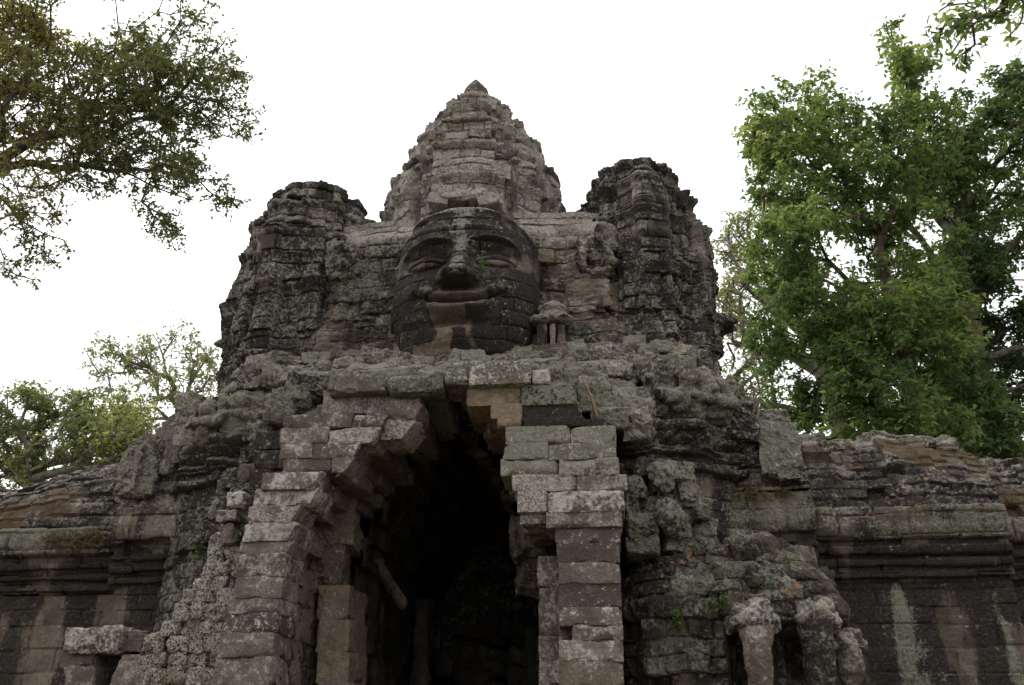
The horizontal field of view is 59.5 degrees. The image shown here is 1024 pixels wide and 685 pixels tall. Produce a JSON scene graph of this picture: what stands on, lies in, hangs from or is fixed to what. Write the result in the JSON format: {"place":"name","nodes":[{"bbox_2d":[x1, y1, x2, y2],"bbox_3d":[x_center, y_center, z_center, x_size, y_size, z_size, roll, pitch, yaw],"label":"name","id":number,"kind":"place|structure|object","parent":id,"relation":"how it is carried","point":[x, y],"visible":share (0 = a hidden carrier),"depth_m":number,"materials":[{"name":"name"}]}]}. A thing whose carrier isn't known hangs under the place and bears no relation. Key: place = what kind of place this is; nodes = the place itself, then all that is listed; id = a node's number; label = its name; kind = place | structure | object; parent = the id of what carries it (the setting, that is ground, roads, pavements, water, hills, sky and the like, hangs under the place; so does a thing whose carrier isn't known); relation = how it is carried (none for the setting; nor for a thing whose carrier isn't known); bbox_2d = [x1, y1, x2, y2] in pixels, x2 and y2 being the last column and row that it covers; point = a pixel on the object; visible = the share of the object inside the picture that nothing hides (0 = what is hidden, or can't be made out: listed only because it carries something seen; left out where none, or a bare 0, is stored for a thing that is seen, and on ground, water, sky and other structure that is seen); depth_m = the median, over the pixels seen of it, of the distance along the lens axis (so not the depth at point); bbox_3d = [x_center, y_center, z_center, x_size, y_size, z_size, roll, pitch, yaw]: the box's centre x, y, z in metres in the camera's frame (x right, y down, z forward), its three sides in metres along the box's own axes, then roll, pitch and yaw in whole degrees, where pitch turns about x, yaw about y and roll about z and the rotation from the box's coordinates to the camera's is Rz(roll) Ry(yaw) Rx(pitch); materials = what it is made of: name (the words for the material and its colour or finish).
{"place":"outdoors","nodes":[
{"label":"outdoors","id":0,"kind":"place"},
{"bbox_2d":[0,0,1023,489],"label":"sky","id":1,"kind":"structure","parent":0,"point":[346,88],"materials":[{"name":"white"}]},
{"label":"ground","id":2,"kind":"structure","parent":0,"visible":0},
{"bbox_2d":[0,463,119,684],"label":"gallery wall","id":3,"kind":"structure","parent":2,"relation":"on","point":[32,638],"depth_m":23.25,"materials":[{"name":"stone"}]},
{"bbox_2d":[37,525,108,553],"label":"dry weeds","id":4,"kind":"object","parent":3,"relation":"on","point":[77,538],"visible":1,"depth_m":23.18,"materials":[{"name":"plant"}]},
{"bbox_2d":[0,378,167,493],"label":"bushy tree","id":5,"kind":"object","parent":2,"relation":"on","point":[17,469],"visible":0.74,"depth_m":36.05,"materials":[{"name":"green plant"}]},
{"bbox_2d":[43,310,221,462],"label":"slender tree","id":6,"kind":"object","parent":2,"relation":"on","point":[150,370],"visible":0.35,"depth_m":42.62,"materials":[{"name":"green plant"}]},
{"bbox_2d":[0,0,266,290],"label":"overhanging tree","id":7,"kind":"object","parent":2,"relation":"on","point":[151,58],"visible":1,"depth_m":18.15,"materials":[{"name":"green plant"}]},
{"bbox_2d":[59,79,867,684],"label":"stone gate","id":8,"kind":"structure","parent":2,"relation":"on","point":[479,585],"depth_m":21.44,"materials":[{"name":"stone"}]},
{"bbox_2d":[138,517,247,684],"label":"laterite buttress","id":9,"kind":"structure","parent":8,"relation":"on","point":[165,658],"depth_m":17.52,"materials":[{"name":"grey stone"}]},
{"bbox_2d":[221,523,242,548],"bbox_3d":[-5.734,4.005,18.366,0.458,0.492,0.643,-2,-24,5],"label":"loose stone","id":10,"kind":"object","parent":9,"relation":"on","point":[230,535],"visible":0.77,"depth_m":18.14,"materials":[{"name":"stone"}]},
{"bbox_2d":[216,509,245,525],"bbox_3d":[-5.757,3.620,18.407,0.440,0.282,0.620,-2,-24,5],"label":"loose stone","id":11,"kind":"object","parent":10,"relation":"on","point":[233,516],"visible":0.88,"depth_m":18.19,"materials":[{"name":"stone"}]},
{"bbox_2d":[227,491,250,511],"bbox_3d":[-5.676,3.299,18.590,0.453,0.410,0.548,-2,-24,5],"label":"loose stone","id":12,"kind":"object","parent":11,"relation":"on","point":[239,500],"visible":0.93,"depth_m":18.40,"materials":[{"name":"stone"}]},
{"bbox_2d":[236,524,245,546],"bbox_3d":[-5.626,3.949,18.231,0.412,0.534,0.421,-17,-29,33],"label":"weed","id":13,"kind":"object","parent":9,"relation":"on","point":[241,533],"visible":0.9,"depth_m":18.23,"materials":[{"name":"green plant"}]},
{"bbox_2d":[188,523,203,558],"bbox_3d":[-7.349,4.680,21.175,0.518,0.850,0.421,-2,-24,5],"label":"weed","id":14,"kind":"object","parent":8,"relation":"on","point":[197,548],"visible":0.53,"depth_m":21.08,"materials":[{"name":"green plant"}]},
{"bbox_2d":[474,251,488,274],"bbox_3d":[-0.806,-2.111,23.533,0.357,0.696,0.260,19,-30,-36],"label":"weed","id":15,"kind":"object","parent":8,"relation":"on","point":[482,264],"visible":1,"depth_m":23.51,"materials":[{"name":"green plant"}]},
{"bbox_2d":[1,376,1012,681],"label":"leaf litter","id":16,"kind":"object","parent":8,"relation":"on","point":[549,532],"visible":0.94,"depth_m":19.43,"materials":[{"name":"brown plant"}]},
{"bbox_2d":[3,179,1016,677],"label":"grass tufts","id":17,"kind":"object","parent":8,"relation":"on","point":[503,485],"visible":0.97,"depth_m":21.23,"materials":[{"name":"green plant"}]},
{"bbox_2d":[583,380,597,415],"bbox_3d":[1.684,1.182,19.086,0.358,0.762,0.096,16,-29,-32],"label":"dry stick","id":18,"kind":"object","parent":8,"relation":"on","point":[593,403],"visible":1,"depth_m":19.05,"materials":[{"name":"brown wood"}]},
{"bbox_2d":[629,520,640,540],"bbox_3d":[2.503,3.793,18.104,0.305,0.446,0.274,-2,-24,5],"label":"weed","id":19,"kind":"object","parent":8,"relation":"attached to","point":[630,522],"visible":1,"depth_m":18.06,"materials":[{"name":"green plant"}]},
{"bbox_2d":[665,606,687,632],"bbox_3d":[3.182,5.334,17.230,0.467,0.511,0.383,-12,-27,24],"label":"weed","id":20,"kind":"object","parent":8,"relation":"on","point":[678,622],"visible":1,"depth_m":17.22,"materials":[{"name":"green plant"}]},
{"bbox_2d":[702,589,730,613],"bbox_3d":[3.895,4.977,17.155,0.561,0.490,0.312,-9,-26,20],"label":"weed","id":21,"kind":"object","parent":8,"relation":"on","point":[706,604],"visible":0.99,"depth_m":17.09,"materials":[{"name":"green plant"}]},
{"bbox_2d":[719,477,797,505],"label":"dry weeds","id":22,"kind":"object","parent":8,"relation":"on","point":[775,492],"visible":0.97,"depth_m":20.90,"materials":[{"name":"plant"}]},
{"bbox_2d":[781,548,793,566],"bbox_3d":[5.454,4.247,17.712,0.255,0.370,0.191,-17,-29,34],"label":"weed","id":23,"kind":"object","parent":8,"relation":"on","point":[786,556],"visible":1,"depth_m":17.70,"materials":[{"name":"green plant"}]},
{"bbox_2d":[794,584,802,588],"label":"fallen leaf","id":24,"kind":"object","parent":8,"relation":"on","point":[797,586],"visible":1,"depth_m":17.28,"materials":[{"name":"orange plant"}]},
{"bbox_2d":[710,160,851,434],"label":"broadleaf tree","id":25,"kind":"object","parent":2,"relation":"on","point":[727,300],"visible":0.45,"depth_m":42.75,"materials":[{"name":"green plant"}]},
{"bbox_2d":[728,13,994,451],"bbox_3d":[12.500,0.119,29.738,10.113,27.384,6.333,-2,-24,5],"label":"broadleaf tree","id":26,"kind":"object","parent":2,"relation":"on","point":[845,345],"visible":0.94,"depth_m":30.76,"materials":[{"name":"green plant"}]},
{"bbox_2d":[789,430,1023,684],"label":"gallery wall","id":27,"kind":"structure","parent":2,"relation":"on","point":[952,622],"depth_m":21.14,"materials":[{"name":"stone"}]},
{"bbox_2d":[834,485,842,494],"bbox_3d":[8.025,3.611,21.988,0.198,0.238,0.314,-11,-26,22],"label":"weed","id":28,"kind":"object","parent":27,"relation":"on","point":[841,490],"visible":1,"depth_m":21.96,"materials":[{"name":"green plant"}]},
{"bbox_2d":[884,48,1023,459],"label":"broadleaf tree","id":29,"kind":"object","parent":2,"relation":"on","point":[984,262],"visible":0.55,"depth_m":33.27,"materials":[{"name":"green plant"}]},
{"bbox_2d":[913,0,1023,73],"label":"overhanging tree","id":30,"kind":"object","parent":2,"relation":"on","point":[963,24],"visible":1,"depth_m":10.98,"materials":[{"name":"green plant"}]},
{"bbox_2d":[979,457,1023,624],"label":"gallery wall","id":31,"kind":"structure","parent":2,"relation":"on","point":[1007,476],"depth_m":22.38,"materials":[{"name":"stone"}]}
]}

